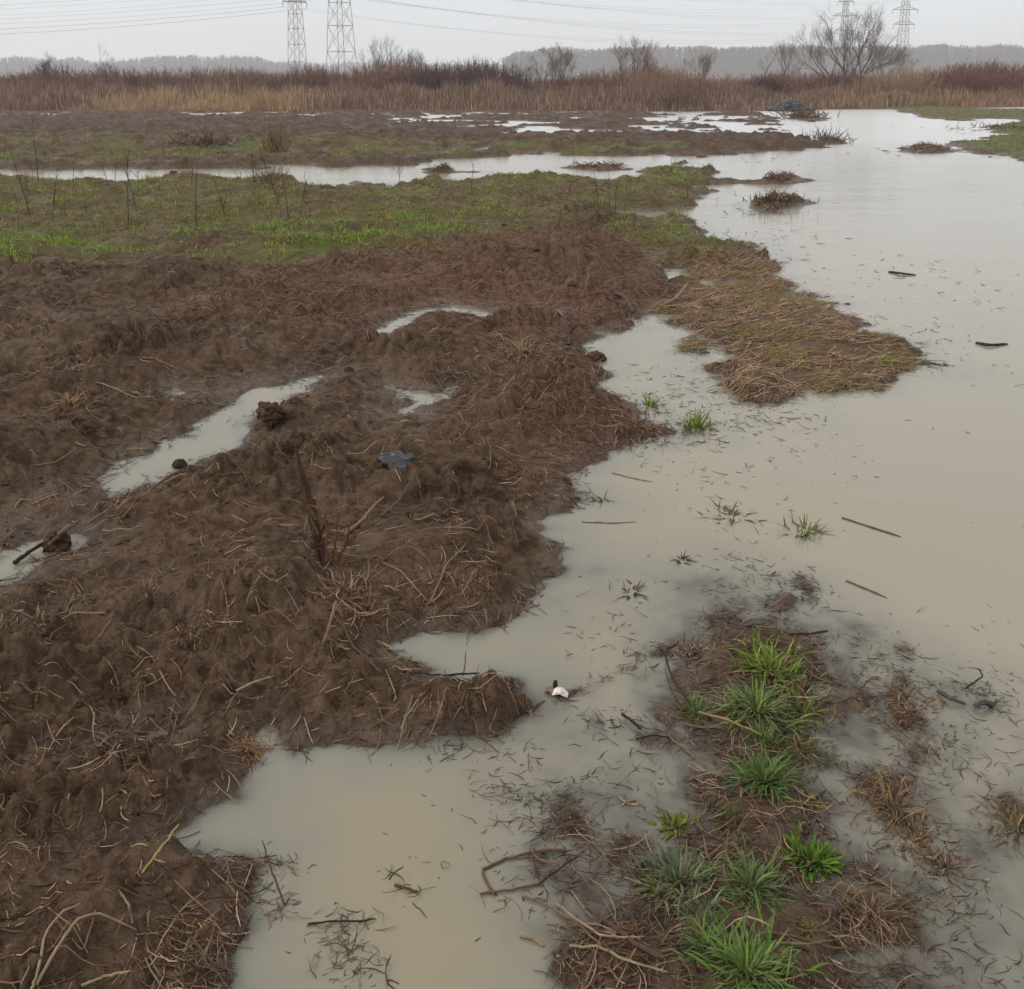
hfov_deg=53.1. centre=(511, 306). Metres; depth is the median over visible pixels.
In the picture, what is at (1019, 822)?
dead tuft
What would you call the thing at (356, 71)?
leafless shrub
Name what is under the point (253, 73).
leafless shrub
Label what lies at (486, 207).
grass
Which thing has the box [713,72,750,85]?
leafless shrub
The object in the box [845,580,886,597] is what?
floating stick
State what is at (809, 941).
dead branch
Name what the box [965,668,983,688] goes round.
black twig
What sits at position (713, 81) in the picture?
leafless shrub
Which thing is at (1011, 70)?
leafless shrub
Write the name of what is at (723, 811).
grass tuft
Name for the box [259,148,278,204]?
dead weed
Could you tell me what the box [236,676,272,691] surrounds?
straw stalk
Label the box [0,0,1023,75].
sky
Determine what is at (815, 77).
leafless shrub
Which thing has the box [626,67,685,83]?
leafless shrub
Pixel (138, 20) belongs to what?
power cable
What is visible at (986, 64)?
leafless shrub
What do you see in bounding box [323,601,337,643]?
dead leaf blade
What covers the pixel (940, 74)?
leafless shrub
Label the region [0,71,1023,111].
reeds
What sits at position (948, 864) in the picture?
dead tuft
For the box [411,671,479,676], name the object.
black twig
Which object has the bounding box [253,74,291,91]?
leafless shrub
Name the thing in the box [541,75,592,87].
leafless shrub
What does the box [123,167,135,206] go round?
dead weed
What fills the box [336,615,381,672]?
dead stalk
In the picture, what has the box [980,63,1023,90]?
leafless shrub
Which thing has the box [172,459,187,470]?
mud clod
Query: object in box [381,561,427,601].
dead stalk
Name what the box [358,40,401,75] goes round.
bare tree
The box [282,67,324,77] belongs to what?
leafless shrub
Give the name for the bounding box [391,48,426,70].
bare tree
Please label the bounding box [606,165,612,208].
dead weed
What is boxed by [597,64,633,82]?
leafless shrub
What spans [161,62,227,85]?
leafless shrub
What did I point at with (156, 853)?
straw stalk
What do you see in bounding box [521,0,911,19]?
power cable
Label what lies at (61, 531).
wood splinter
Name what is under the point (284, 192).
dead weed
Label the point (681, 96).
reed clump
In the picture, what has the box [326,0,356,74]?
power pylon
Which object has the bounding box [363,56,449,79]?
leafless shrub
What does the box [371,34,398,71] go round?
bare tree
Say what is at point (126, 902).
straw stalk
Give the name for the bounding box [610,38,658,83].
bare tree
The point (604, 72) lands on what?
leafless shrub
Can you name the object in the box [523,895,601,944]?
dead branch
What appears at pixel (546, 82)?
leafless shrub
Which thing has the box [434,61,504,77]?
leafless shrub
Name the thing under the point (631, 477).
floating stick
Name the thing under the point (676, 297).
wood stub
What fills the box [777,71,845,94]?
leafless shrub
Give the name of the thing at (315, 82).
leafless shrub
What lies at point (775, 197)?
grass tussock
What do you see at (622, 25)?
power cable
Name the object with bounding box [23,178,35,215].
dead weed
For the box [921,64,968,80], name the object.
leafless shrub
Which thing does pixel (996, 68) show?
leafless shrub
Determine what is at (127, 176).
dead weed
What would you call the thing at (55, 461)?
straw stalk
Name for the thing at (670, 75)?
leafless shrub
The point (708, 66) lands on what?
bare tree
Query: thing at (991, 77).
leafless shrub
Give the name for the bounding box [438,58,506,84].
leafless shrub
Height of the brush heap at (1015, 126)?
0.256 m
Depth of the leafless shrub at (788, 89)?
56.73 m
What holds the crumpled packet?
on the flood water
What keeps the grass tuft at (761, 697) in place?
on the ground at (70, 136)
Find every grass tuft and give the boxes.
[625,836,753,918]
[664,903,759,984]
[669,886,727,942]
[671,691,714,723]
[680,888,835,988]
[690,667,818,756]
[692,830,801,933]
[700,628,832,718]
[708,796,745,840]
[716,737,806,807]
[744,716,792,756]
[752,715,859,780]
[770,671,871,735]
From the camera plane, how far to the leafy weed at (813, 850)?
2.13 m
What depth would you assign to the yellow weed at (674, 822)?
2.24 m
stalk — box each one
[34,622,69,702]
[35,449,75,465]
[62,611,105,619]
[80,378,154,397]
[81,970,130,986]
[119,891,133,923]
[123,467,186,517]
[138,357,174,367]
[141,824,178,873]
[142,776,161,797]
[149,717,168,735]
[159,670,175,695]
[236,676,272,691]
[262,840,284,904]
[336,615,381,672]
[343,497,383,535]
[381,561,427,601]
[383,546,430,564]
[430,544,465,601]
[680,743,707,765]
[684,722,721,727]
[698,711,761,734]
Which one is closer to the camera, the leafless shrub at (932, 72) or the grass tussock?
the grass tussock
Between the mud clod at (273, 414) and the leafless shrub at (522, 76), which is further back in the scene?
the leafless shrub at (522, 76)
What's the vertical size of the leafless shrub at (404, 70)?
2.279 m
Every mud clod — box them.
[42,528,71,556]
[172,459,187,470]
[255,401,285,427]
[585,351,606,361]
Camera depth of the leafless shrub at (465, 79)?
60.08 m
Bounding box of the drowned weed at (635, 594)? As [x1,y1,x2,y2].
[618,579,649,602]
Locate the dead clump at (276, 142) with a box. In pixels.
[246,120,294,150]
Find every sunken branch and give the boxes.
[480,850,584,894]
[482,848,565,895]
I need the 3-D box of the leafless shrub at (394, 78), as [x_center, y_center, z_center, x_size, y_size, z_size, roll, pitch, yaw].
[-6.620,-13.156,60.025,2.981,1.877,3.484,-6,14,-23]
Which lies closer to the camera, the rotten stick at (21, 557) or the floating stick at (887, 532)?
the rotten stick at (21, 557)
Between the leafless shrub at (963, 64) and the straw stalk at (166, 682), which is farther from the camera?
the leafless shrub at (963, 64)
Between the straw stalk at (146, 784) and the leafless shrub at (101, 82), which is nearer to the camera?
the straw stalk at (146, 784)
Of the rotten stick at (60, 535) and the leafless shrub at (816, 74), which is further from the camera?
the leafless shrub at (816, 74)
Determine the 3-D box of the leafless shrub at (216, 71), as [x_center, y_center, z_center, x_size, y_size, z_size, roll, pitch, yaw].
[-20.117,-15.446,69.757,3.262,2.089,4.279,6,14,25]
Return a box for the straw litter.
[0,179,953,988]
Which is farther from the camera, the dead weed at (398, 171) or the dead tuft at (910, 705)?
the dead weed at (398, 171)
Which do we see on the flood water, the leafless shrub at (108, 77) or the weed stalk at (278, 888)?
the weed stalk at (278, 888)
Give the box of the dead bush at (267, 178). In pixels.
[223,149,294,184]
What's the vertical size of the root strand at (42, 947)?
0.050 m
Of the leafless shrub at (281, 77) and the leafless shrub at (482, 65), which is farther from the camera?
the leafless shrub at (482, 65)
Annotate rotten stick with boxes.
[12,541,43,564]
[47,519,79,545]
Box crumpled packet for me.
[544,680,567,697]
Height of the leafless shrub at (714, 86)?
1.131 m
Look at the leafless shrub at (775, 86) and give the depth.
57.84 m
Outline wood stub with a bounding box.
[663,283,688,304]
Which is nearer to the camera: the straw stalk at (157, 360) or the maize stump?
the maize stump
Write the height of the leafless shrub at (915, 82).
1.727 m
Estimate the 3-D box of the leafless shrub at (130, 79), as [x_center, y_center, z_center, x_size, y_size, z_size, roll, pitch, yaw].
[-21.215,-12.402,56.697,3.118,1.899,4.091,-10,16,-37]
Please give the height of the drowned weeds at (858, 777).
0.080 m
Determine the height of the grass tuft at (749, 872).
0.084 m
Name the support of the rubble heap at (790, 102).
on the ground at (70, 136)
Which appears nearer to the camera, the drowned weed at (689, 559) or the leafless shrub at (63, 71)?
the drowned weed at (689, 559)
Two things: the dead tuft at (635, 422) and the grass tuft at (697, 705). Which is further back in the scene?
the dead tuft at (635, 422)
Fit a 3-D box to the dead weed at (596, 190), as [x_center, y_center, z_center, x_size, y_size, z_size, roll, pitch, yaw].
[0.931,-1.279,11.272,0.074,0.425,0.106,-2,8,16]
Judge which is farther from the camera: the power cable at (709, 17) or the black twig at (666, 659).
the power cable at (709, 17)
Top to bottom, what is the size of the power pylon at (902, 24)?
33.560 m
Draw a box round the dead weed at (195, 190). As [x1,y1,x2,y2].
[189,163,197,224]
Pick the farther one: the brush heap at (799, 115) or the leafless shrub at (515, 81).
the leafless shrub at (515, 81)
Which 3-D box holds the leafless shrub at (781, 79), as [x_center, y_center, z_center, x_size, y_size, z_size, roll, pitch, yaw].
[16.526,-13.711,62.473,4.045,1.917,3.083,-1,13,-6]
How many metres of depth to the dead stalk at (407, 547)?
3.23 m
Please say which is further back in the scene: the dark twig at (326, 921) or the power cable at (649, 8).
the power cable at (649, 8)
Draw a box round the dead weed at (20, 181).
[8,145,28,212]
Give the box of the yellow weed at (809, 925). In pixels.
[792,914,816,939]
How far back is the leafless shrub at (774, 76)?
62.83 m
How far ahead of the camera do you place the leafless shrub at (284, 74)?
66.92 m
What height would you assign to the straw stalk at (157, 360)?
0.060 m
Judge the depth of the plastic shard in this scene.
4.00 m
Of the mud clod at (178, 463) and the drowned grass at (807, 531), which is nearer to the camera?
the drowned grass at (807, 531)
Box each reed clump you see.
[638,88,693,108]
[663,71,725,107]
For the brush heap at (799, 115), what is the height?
0.768 m
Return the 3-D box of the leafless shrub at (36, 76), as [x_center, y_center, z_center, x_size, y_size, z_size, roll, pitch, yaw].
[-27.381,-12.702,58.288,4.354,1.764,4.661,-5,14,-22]
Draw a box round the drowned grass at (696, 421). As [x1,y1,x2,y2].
[670,408,721,433]
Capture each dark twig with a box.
[308,918,375,924]
[621,713,640,729]
[636,735,671,739]
[788,630,827,634]
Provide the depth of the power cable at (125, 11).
241.20 m
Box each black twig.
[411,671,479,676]
[665,644,691,705]
[936,689,965,704]
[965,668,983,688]
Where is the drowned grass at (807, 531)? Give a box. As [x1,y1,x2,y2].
[773,508,836,540]
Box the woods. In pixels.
[0,42,1023,76]
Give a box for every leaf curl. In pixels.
[388,866,403,880]
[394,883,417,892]
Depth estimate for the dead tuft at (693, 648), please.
2.92 m
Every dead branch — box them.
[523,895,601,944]
[555,903,639,938]
[569,944,667,971]
[585,906,664,959]
[771,939,837,944]
[772,931,857,950]
[932,838,949,860]
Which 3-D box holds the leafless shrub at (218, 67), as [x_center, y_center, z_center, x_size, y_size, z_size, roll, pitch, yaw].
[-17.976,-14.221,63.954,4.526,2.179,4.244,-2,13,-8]
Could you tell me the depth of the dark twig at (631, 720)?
2.58 m
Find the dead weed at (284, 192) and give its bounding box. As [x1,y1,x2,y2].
[275,168,288,218]
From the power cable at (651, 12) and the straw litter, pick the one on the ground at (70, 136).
the straw litter
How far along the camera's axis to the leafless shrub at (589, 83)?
61.27 m
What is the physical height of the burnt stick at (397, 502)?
0.061 m
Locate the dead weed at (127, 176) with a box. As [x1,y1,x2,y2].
[118,136,140,225]
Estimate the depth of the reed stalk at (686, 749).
2.46 m
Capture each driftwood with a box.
[888,271,915,274]
[975,342,1007,345]
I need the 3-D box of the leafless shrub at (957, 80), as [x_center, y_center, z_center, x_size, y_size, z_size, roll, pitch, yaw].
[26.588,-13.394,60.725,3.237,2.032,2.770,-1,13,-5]
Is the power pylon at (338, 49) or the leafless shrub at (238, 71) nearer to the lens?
the leafless shrub at (238, 71)
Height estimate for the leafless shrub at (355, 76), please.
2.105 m
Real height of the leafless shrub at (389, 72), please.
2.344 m
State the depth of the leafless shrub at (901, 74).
71.54 m
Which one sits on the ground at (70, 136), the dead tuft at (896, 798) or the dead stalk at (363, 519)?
the dead stalk at (363, 519)
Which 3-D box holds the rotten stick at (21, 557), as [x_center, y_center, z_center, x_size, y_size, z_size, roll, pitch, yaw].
[-1.635,0.830,3.492,0.020,0.030,0.162,5,14,22]
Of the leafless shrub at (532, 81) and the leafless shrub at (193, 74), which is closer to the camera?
the leafless shrub at (193, 74)
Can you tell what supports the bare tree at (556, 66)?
on the ground at (70, 136)
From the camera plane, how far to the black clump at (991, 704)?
2.65 m
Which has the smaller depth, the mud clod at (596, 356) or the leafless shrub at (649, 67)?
the mud clod at (596, 356)
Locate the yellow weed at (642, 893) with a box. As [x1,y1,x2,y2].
[637,874,682,906]
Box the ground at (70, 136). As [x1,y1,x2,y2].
[0,76,1023,988]
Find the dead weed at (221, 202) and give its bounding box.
[213,176,227,224]
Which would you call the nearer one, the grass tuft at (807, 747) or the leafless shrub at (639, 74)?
the grass tuft at (807, 747)
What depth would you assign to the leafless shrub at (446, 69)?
64.66 m
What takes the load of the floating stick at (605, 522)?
on the flood water
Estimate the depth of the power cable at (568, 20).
318.24 m
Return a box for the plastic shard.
[376,450,415,472]
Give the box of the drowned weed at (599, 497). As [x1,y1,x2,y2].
[586,490,616,501]
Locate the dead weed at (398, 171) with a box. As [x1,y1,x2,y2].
[390,151,401,188]
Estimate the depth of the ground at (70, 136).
3.89 m
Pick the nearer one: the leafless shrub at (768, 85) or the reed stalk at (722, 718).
the reed stalk at (722, 718)
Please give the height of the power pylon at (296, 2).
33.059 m
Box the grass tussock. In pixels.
[733,190,819,203]
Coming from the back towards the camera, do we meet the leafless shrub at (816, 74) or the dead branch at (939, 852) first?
the leafless shrub at (816, 74)
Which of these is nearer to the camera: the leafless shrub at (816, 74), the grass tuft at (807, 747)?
the grass tuft at (807, 747)
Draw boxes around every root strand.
[30,903,79,988]
[35,912,135,985]
[55,909,95,949]
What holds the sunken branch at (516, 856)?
on the flood water
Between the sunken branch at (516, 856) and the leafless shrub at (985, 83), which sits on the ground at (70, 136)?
the leafless shrub at (985, 83)
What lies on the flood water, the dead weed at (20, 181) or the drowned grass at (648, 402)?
the drowned grass at (648, 402)
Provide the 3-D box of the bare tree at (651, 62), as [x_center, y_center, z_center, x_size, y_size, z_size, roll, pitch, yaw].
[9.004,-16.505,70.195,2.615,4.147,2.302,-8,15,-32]
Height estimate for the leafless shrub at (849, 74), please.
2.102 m
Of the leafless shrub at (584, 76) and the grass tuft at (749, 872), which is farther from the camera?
the leafless shrub at (584, 76)
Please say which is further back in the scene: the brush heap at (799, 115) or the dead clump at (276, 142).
the brush heap at (799, 115)
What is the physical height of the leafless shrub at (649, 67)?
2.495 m
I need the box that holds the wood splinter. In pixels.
[57,524,69,534]
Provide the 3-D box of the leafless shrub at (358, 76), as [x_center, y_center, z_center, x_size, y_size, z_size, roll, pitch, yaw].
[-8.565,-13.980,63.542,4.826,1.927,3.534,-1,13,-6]
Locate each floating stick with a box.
[582,521,631,523]
[612,472,651,481]
[841,517,900,536]
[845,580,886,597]
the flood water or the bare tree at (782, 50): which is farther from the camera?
the bare tree at (782, 50)
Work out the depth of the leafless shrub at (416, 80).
55.05 m
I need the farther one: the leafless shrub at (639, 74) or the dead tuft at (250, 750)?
the leafless shrub at (639, 74)
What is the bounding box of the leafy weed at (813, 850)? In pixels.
[778,821,846,890]
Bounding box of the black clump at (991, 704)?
[973,699,994,707]
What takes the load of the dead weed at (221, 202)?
on the ground at (70, 136)
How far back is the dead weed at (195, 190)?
10.14 m
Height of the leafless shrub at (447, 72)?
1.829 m
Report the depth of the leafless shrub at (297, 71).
69.85 m
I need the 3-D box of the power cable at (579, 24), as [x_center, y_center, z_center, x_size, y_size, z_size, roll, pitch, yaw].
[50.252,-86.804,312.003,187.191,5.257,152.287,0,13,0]
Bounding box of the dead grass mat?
[426,111,954,406]
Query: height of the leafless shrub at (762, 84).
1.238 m
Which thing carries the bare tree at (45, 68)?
on the ground at (70, 136)
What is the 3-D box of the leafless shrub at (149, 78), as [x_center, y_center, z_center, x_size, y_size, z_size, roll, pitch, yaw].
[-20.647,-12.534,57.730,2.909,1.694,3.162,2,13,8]
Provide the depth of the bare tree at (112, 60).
69.66 m
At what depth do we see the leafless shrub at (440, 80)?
57.01 m
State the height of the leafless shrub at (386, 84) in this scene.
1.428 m
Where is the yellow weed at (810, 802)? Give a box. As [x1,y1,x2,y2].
[796,789,827,820]
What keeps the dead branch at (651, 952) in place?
on the straw litter
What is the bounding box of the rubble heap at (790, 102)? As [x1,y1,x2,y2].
[761,98,815,110]
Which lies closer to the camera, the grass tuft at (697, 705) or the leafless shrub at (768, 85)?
the grass tuft at (697, 705)
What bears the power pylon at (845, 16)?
on the ground at (70, 136)
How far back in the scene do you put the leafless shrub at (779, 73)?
73.35 m
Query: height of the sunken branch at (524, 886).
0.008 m
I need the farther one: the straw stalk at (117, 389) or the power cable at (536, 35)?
the power cable at (536, 35)
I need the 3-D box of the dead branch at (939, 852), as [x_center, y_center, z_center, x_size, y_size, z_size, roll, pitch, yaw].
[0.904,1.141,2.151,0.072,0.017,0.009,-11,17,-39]
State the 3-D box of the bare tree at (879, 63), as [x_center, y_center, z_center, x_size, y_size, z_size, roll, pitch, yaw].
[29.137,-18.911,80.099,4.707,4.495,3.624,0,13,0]
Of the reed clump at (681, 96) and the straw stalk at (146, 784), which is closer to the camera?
the straw stalk at (146, 784)
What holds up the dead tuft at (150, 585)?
on the ground at (70, 136)
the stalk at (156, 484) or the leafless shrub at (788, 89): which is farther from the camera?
the leafless shrub at (788, 89)
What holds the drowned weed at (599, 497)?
on the flood water
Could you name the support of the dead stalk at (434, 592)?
on the ground at (70, 136)
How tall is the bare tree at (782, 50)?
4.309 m
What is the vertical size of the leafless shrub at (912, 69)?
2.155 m
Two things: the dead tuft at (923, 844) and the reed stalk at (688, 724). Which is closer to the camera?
the dead tuft at (923, 844)
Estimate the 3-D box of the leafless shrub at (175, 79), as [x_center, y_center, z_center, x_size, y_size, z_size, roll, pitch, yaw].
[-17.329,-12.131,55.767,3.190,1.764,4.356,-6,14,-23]
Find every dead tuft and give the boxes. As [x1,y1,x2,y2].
[41,386,105,414]
[98,570,180,605]
[187,722,283,772]
[280,538,442,636]
[371,441,419,468]
[468,325,573,371]
[576,395,695,450]
[662,630,725,660]
[803,861,954,960]
[835,757,983,844]
[847,673,955,753]
[876,806,944,862]
[903,835,989,887]
[958,787,1023,855]
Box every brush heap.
[168,130,265,148]
[748,98,841,119]
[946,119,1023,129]
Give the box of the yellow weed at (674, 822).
[644,809,700,839]
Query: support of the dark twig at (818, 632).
on the ground at (70, 136)
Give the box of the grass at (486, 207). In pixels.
[0,109,1023,370]
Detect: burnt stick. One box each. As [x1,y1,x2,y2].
[380,474,414,516]
[567,326,574,344]
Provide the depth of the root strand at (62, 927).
1.81 m
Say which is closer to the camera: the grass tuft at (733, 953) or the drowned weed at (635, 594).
the grass tuft at (733, 953)
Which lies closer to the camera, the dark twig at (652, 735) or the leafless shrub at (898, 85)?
the dark twig at (652, 735)
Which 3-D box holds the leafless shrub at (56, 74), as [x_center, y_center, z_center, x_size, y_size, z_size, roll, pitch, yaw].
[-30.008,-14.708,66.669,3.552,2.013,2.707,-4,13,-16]
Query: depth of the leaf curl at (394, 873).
2.08 m
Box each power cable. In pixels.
[10,0,308,23]
[10,7,279,28]
[10,8,305,33]
[11,0,258,18]
[285,7,822,40]
[308,8,834,42]
[370,0,892,32]
[371,0,810,24]
[380,0,852,27]
[383,0,904,34]
[519,0,882,16]
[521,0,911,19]
[527,0,827,9]
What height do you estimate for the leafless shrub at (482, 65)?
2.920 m
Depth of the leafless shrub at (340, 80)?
62.92 m
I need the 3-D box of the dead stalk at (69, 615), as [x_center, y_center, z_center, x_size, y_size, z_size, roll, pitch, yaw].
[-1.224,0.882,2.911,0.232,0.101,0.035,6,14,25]
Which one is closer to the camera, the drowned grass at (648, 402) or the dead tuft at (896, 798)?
the dead tuft at (896, 798)
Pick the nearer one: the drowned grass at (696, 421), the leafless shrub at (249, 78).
the drowned grass at (696, 421)
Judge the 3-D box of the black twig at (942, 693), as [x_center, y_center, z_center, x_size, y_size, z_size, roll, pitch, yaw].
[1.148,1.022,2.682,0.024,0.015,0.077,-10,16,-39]
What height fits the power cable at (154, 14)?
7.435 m
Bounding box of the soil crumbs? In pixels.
[0,218,843,988]
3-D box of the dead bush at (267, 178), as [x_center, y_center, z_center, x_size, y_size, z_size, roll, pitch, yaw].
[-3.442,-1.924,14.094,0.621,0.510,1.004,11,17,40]
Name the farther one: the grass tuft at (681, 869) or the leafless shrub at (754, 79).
the leafless shrub at (754, 79)
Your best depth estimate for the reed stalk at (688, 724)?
2.56 m
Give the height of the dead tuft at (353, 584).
0.193 m
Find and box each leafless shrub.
[0,69,65,87]
[0,73,46,84]
[1,67,92,84]
[5,59,85,82]
[12,75,105,90]
[24,67,69,83]
[46,68,108,88]
[60,65,108,81]
[80,62,142,84]
[100,67,160,90]
[120,66,199,85]
[126,73,167,88]
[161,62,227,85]
[162,69,219,91]
[192,70,272,90]
[199,68,239,80]
[200,64,236,84]
[204,64,266,78]
[223,65,279,85]
[225,71,271,89]
[236,69,283,85]
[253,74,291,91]
[259,62,355,89]
[261,74,316,91]
[272,68,300,84]
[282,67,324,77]
[282,74,343,87]
[284,68,348,92]
[290,61,340,78]
[301,65,367,84]
[301,73,367,85]
[320,67,381,85]
[330,64,376,79]
[346,67,390,85]
[351,56,420,75]
[355,76,404,92]
[357,60,427,84]
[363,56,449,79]
[364,63,436,78]
[375,70,414,86]
[394,60,447,90]
[404,59,462,81]
[409,66,477,88]
[417,59,468,78]
[419,71,461,90]
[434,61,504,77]
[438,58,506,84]
[444,60,531,90]
[447,71,480,86]
[448,54,514,79]
[491,60,540,84]
[500,75,532,86]
[516,82,537,93]
[525,74,549,87]
[529,75,563,87]
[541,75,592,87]
[545,74,603,90]
[561,69,611,88]
[571,68,627,86]
[583,73,629,87]
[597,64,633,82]
[603,64,675,86]
[618,62,684,81]
[618,69,693,90]
[621,71,707,91]
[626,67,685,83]
[634,64,688,82]
[660,70,731,93]
[696,79,729,93]
[704,77,725,87]
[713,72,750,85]
[730,74,785,86]
[739,79,783,91]
[741,74,790,96]
[748,70,794,85]
[748,76,795,92]
[753,67,817,86]
[766,69,788,83]
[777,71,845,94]
[779,83,800,94]
[789,72,844,84]
[794,70,847,84]
[811,73,857,90]
[819,66,879,86]
[833,67,870,80]
[835,72,876,91]
[840,72,914,92]
[852,73,948,92]
[873,71,943,92]
[875,64,973,85]
[878,64,936,82]
[918,68,952,76]
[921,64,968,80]
[921,76,959,93]
[923,62,983,88]
[932,65,985,89]
[940,61,979,74]
[946,63,1019,95]
[951,59,1018,83]
[956,58,1004,75]
[959,57,1023,83]
[962,66,1019,89]
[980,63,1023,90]
[982,66,1023,83]
[985,63,1023,81]
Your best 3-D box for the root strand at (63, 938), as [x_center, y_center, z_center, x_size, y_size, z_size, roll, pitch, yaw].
[-0.759,1.116,1.801,0.045,0.061,0.184,10,16,38]
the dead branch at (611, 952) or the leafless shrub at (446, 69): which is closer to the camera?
the dead branch at (611, 952)
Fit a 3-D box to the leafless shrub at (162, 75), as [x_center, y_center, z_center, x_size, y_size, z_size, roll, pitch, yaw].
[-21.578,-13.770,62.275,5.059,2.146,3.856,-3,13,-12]
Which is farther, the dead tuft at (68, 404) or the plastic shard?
the dead tuft at (68, 404)
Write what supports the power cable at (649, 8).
attached to the power pylon at (296, 2)
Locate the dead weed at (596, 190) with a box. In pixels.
[593,172,599,206]
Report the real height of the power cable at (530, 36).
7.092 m
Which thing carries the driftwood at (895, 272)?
on the flood water
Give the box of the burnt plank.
[613,291,633,312]
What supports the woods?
on the ground at (70, 136)
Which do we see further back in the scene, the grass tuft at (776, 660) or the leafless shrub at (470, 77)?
the leafless shrub at (470, 77)
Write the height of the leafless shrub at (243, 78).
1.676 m
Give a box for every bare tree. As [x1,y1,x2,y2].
[30,52,53,84]
[93,44,118,74]
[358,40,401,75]
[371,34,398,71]
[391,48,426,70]
[525,41,579,85]
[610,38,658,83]
[629,37,658,72]
[680,46,718,81]
[758,50,780,74]
[771,34,802,78]
[787,18,856,76]
[811,2,912,78]
[857,38,917,77]
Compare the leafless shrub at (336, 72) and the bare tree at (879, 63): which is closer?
the leafless shrub at (336, 72)
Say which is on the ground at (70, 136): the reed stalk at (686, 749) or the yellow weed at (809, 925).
the yellow weed at (809, 925)
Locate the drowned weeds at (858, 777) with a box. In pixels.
[232,125,1023,988]
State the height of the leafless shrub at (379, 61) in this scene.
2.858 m
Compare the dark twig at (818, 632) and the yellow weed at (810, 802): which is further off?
the dark twig at (818, 632)
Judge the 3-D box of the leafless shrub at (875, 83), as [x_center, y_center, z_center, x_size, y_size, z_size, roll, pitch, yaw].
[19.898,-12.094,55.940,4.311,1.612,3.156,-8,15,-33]
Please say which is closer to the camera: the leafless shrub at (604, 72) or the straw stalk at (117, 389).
the straw stalk at (117, 389)
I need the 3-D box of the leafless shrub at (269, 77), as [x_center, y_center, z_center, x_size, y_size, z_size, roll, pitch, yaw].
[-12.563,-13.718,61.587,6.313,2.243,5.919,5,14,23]
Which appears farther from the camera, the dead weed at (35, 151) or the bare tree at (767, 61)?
the bare tree at (767, 61)
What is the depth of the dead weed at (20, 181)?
11.30 m
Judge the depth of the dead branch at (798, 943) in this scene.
1.88 m
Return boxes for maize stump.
[294,444,352,566]
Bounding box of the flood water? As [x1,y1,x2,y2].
[0,107,1023,988]
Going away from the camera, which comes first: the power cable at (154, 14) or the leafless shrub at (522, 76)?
the leafless shrub at (522, 76)
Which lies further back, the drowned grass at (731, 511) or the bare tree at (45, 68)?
the bare tree at (45, 68)
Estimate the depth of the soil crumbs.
3.08 m
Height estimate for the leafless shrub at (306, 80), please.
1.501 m
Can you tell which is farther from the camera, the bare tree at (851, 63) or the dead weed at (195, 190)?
the bare tree at (851, 63)
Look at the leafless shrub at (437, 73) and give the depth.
64.77 m
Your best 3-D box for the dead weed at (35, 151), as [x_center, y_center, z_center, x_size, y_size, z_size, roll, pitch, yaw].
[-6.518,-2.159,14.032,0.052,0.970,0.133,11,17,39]
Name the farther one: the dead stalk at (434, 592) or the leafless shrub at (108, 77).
the leafless shrub at (108, 77)
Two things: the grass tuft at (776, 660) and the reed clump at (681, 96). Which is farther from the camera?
the reed clump at (681, 96)
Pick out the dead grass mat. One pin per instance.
(775, 301)
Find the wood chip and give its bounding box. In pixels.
[520,932,544,945]
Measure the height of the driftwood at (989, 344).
0.026 m
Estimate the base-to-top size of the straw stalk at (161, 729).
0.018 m
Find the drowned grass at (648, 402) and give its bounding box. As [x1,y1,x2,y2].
[635,392,668,411]
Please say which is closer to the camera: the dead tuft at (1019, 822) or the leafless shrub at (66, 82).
the dead tuft at (1019, 822)
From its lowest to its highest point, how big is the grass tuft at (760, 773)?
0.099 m
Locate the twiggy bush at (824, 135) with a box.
[787,124,857,142]
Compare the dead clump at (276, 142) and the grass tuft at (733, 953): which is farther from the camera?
the dead clump at (276, 142)
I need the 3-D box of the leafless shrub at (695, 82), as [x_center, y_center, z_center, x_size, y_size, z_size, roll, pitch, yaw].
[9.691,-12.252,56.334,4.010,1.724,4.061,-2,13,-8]
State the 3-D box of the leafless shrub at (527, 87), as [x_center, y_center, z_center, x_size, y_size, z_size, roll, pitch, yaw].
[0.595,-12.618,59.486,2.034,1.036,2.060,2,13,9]
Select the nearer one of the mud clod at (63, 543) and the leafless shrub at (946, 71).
the mud clod at (63, 543)
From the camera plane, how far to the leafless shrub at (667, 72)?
69.34 m
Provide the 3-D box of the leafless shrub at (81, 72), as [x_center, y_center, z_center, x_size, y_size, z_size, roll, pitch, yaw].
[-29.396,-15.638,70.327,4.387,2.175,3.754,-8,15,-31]
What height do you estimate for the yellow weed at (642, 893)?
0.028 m
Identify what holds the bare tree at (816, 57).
on the ground at (70, 136)
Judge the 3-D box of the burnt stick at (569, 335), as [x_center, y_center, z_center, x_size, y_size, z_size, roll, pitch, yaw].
[0.337,0.166,6.012,0.041,0.111,0.063,10,16,38]
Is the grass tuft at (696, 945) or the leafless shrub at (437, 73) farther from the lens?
the leafless shrub at (437, 73)
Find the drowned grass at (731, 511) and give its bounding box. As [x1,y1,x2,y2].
[695,498,765,525]
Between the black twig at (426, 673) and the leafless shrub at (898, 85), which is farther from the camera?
the leafless shrub at (898, 85)
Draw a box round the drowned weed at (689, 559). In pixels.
[672,551,695,564]
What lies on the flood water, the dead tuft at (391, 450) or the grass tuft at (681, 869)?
the grass tuft at (681, 869)
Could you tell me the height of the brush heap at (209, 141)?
0.410 m
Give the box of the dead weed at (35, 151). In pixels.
[30,119,39,182]
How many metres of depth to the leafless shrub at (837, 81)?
56.86 m
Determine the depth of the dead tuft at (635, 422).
4.67 m
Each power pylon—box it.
[282,0,307,74]
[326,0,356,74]
[832,0,857,75]
[892,0,917,73]
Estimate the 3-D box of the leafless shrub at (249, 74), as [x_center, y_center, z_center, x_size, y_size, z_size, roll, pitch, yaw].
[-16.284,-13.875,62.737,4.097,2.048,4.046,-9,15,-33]

